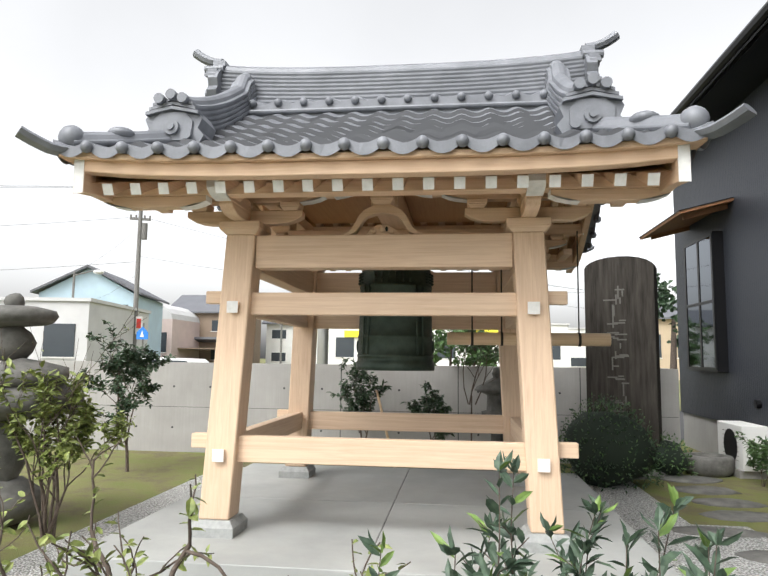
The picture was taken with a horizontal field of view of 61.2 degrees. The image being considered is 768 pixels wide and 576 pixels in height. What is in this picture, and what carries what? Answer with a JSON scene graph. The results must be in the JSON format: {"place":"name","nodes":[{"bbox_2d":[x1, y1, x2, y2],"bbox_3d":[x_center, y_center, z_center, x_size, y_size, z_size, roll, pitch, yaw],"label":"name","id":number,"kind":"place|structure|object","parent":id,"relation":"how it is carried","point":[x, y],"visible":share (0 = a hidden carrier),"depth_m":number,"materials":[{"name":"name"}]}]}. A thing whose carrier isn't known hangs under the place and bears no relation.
{"place":"outdoors","nodes":[
{"label":"outdoors","id":0,"kind":"place"},
{"bbox_2d":[39,268,162,355],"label":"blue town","id":1,"kind":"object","parent":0,"point":[92,285],"visible":0.28,"depth_m":52.44},
{"bbox_2d":[143,357,208,362],"bbox_3d":[-6.203,2.675,19.575,4.404,1.160,1.936,0,-6,7],"label":"parked car","id":2,"kind":"object","parent":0,"point":[192,360],"visible":0.07,"depth_m":19.15,"materials":[{"name":"white metal"}]},
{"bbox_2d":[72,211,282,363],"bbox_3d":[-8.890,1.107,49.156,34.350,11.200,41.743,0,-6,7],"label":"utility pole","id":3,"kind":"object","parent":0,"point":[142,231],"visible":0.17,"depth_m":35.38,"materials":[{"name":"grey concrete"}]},
{"bbox_2d":[136,326,147,338],"bbox_3d":[-10.451,1.938,28.088,0.520,0.560,0.020,0,-6,7],"label":"road sign","id":4,"kind":"object","parent":3,"relation":"attached to","point":[144,330],"visible":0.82,"depth_m":28.08,"materials":[{"name":"blue metal"}]},
{"bbox_2d":[160,319,199,358],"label":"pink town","id":5,"kind":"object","parent":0,"point":[181,333],"visible":0.21,"depth_m":67.33},
{"bbox_2d":[178,313,260,362],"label":"house","id":6,"kind":"structure","parent":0,"point":[205,348],"depth_m":72.02,"materials":[{"name":"beige paint"}]},
{"bbox_2d":[0,270,678,367],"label":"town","id":7,"kind":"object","parent":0,"point":[86,315],"depth_m":33.32},
{"bbox_2d":[30,264,677,341],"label":"house roof","id":8,"kind":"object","parent":7,"relation":"on","point":[194,303],"visible":0.23,"depth_m":60.96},
{"bbox_2d":[42,305,678,365],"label":"house windows","id":9,"kind":"structure","parent":7,"relation":"in","point":[59,340],"depth_m":53.21,"materials":[{"name":"grey glass"}]},
{"bbox_2d":[199,232,564,533],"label":"wooden posts","id":10,"kind":"object","parent":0,"point":[527,383],"visible":0.75,"depth_m":5.04,"materials":[{"name":"beige wood"}]},
{"bbox_2d":[0,359,767,564],"bbox_3d":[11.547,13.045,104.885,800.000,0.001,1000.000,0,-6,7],"label":"ground","id":11,"kind":"structure","parent":0,"point":[149,474],"depth_m":7.50,"materials":[{"name":"green plant"}]},
{"bbox_2d":[69,273,678,493],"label":"shrubs","id":12,"kind":"object","parent":11,"relation":"on","point":[664,296],"visible":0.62,"depth_m":8.72,"materials":[{"name":"green plant"}]},
{"bbox_2d":[0,360,767,479],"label":"concrete wall","id":13,"kind":"structure","parent":11,"relation":"on","point":[188,395],"depth_m":10.15,"materials":[{"name":"grey concrete"}]},
{"bbox_2d":[673,78,767,426],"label":"dark building","id":14,"kind":"structure","parent":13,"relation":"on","point":[734,163],"depth_m":9.47,"materials":[{"name":"grey paint"}]},
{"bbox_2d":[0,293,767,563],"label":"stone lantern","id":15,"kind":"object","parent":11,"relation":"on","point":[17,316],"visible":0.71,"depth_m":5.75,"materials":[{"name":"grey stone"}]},
{"bbox_2d":[0,299,767,575],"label":"plant stems","id":16,"kind":"object","parent":11,"relation":"on","point":[42,516],"visible":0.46,"depth_m":5.26,"materials":[{"name":"green plant"}]},
{"bbox_2d":[0,314,404,575],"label":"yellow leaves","id":17,"kind":"object","parent":16,"relation":"attached to","point":[191,505],"visible":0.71,"depth_m":5.15,"materials":[{"name":"plant"}]},
{"bbox_2d":[103,226,678,543],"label":"joint holes","id":18,"kind":"object","parent":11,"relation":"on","point":[386,228],"visible":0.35,"depth_m":9.85,"materials":[{"name":"grey"}]},
{"bbox_2d":[432,330,767,488],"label":"leaves","id":19,"kind":"object","parent":11,"relation":"on","point":[476,355],"visible":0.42,"depth_m":8.55,"materials":[{"name":"green plant"}]},
{"bbox_2d":[584,256,661,446],"bbox_3d":[3.300,1.041,8.981,0.920,2.950,0.300,-3,-7,30],"label":"stone stele","id":20,"kind":"object","parent":11,"relation":"on","point":[636,309],"visible":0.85,"depth_m":8.86,"materials":[{"name":"grey stone"}]},
{"bbox_2d":[603,286,628,412],"bbox_3d":[3.184,0.973,8.881,0.323,2.019,0.004,-3,-7,30],"label":"engraved inscription","id":21,"kind":"object","parent":20,"relation":"attached to","point":[613,323],"visible":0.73,"depth_m":8.90,"materials":[{"name":"grey"}]},
{"bbox_2d":[563,411,687,487],"bbox_3d":[2.805,2.028,8.227,2.390,0.947,1.662,0,-6,7],"label":"bush","id":22,"kind":"object","parent":11,"relation":"on","point":[616,453],"visible":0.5,"depth_m":7.67,"materials":[{"name":"green plant"}]},
{"bbox_2d":[639,1,767,460],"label":"bay window frame","id":23,"kind":"object","parent":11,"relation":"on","point":[739,79],"visible":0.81,"depth_m":9.12,"materials":[{"name":"black metal"}]},
{"bbox_2d":[640,198,733,239],"bbox_3d":[4.938,-1.091,10.697,0.837,0.284,2.150,0,-6,7],"label":"window canopy","id":24,"kind":"object","parent":23,"relation":"attached to","point":[680,221],"visible":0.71,"depth_m":10.44,"materials":[{"name":"brown wood"}]},
{"bbox_2d":[685,236,714,366],"bbox_3d":[5.117,0.261,10.527,0.005,2.040,1.130,0,-6,7],"label":"bay window glass","id":25,"kind":"object","parent":23,"relation":"in","point":[706,309],"visible":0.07,"depth_m":10.48,"materials":[{"name":"clear glass"}]},
{"bbox_2d":[687,19,767,107],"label":"roof gutter","id":26,"kind":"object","parent":23,"relation":"on","point":[733,58],"depth_m":8.20,"materials":[{"name":"metal"}]},
{"bbox_2d":[717,420,767,471],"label":"ac unit","id":27,"kind":"object","parent":11,"relation":"on","point":[751,431],"visible":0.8,"depth_m":8.49,"materials":[{"name":"white"}]},
{"bbox_2d":[0,467,767,575],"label":"gravel ground","id":28,"kind":"structure","parent":0,"point":[633,503],"depth_m":5.60,"materials":[{"name":"grey gravel"}]},
{"bbox_2d":[66,463,679,575],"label":"platform","id":29,"kind":"structure","parent":28,"relation":"on","point":[318,520],"depth_m":5.24,"materials":[{"name":"concrete"}]},
{"bbox_2d":[191,464,569,553],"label":"post base stones","id":30,"kind":"object","parent":29,"relation":"on","point":[233,526],"visible":0.54,"depth_m":4.90,"materials":[{"name":"grey stone"}]},
{"bbox_2d":[358,450,742,575],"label":"leaves","id":31,"kind":"object","parent":28,"relation":"on","point":[700,552],"visible":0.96,"depth_m":1.86,"materials":[{"name":"green plant"}]},
{"bbox_2d":[0,0,767,358],"label":"sky","id":32,"kind":"structure","parent":0,"point":[88,65],"materials":[{"name":"white"}]},
{"bbox_2d":[15,31,756,252],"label":"tower roof tiles","id":33,"kind":"object","parent":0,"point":[569,100],"visible":0.56,"depth_m":5.55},
{"bbox_2d":[78,159,686,459],"bbox_3d":[0.116,-0.063,6.383,4.106,3.140,4.340,0,-6,7],"label":"framework","id":34,"kind":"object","parent":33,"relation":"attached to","point":[293,281],"visible":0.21,"depth_m":5.91,"materials":[{"name":"beige wood"}]},
{"bbox_2d":[58,137,707,470],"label":"wooden beams","id":35,"kind":"structure","parent":33,"relation":"attached to","point":[451,301],"depth_m":5.06,"materials":[{"name":"beige wood"}]},
{"bbox_2d":[0,185,583,346],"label":"overhead wires","id":36,"kind":"object","parent":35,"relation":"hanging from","point":[501,332],"visible":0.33,"depth_m":6.25,"materials":[{"name":"grey rubber"}]},
{"bbox_2d":[375,332,610,467],"bbox_3d":[0.547,1.425,7.287,1.237,1.768,3.976,5,-7,-33],"label":"bell striker log","id":37,"kind":"object","parent":36,"relation":"hanging from","point":[558,339],"visible":0.56,"depth_m":6.15,"materials":[{"name":"brown wood"}]},
{"bbox_2d":[72,144,690,471],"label":"beam end caps","id":38,"kind":"object","parent":35,"relation":"attached to","point":[534,184],"visible":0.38,"depth_m":4.51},
{"bbox_2d":[93,143,671,254],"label":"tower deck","id":39,"kind":"structure","parent":35,"relation":"attached to","point":[346,212],"depth_m":6.83,"materials":[{"name":"brown wood"}]},
{"bbox_2d":[356,270,434,370],"bbox_3d":[0.116,0.191,6.355,0.764,1.215,0.764,0,-6,7],"label":"bell","id":40,"kind":"object","parent":35,"relation":"hanging from","point":[395,343],"visible":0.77,"depth_m":6.04,"materials":[{"name":"green metal"}]},
{"bbox_2d":[344,330,497,336],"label":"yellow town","id":41,"kind":"object","parent":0,"point":[351,333],"visible":0.24,"depth_m":55.20},
{"bbox_2d":[658,319,679,379],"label":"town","id":42,"kind":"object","parent":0,"point":[665,330],"depth_m":55.72},
{"bbox_2d":[680,411,683,439],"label":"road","id":43,"kind":"structure","parent":0,"point":[682,425],"depth_m":15.42,"materials":[{"name":"concrete"}]}
]}

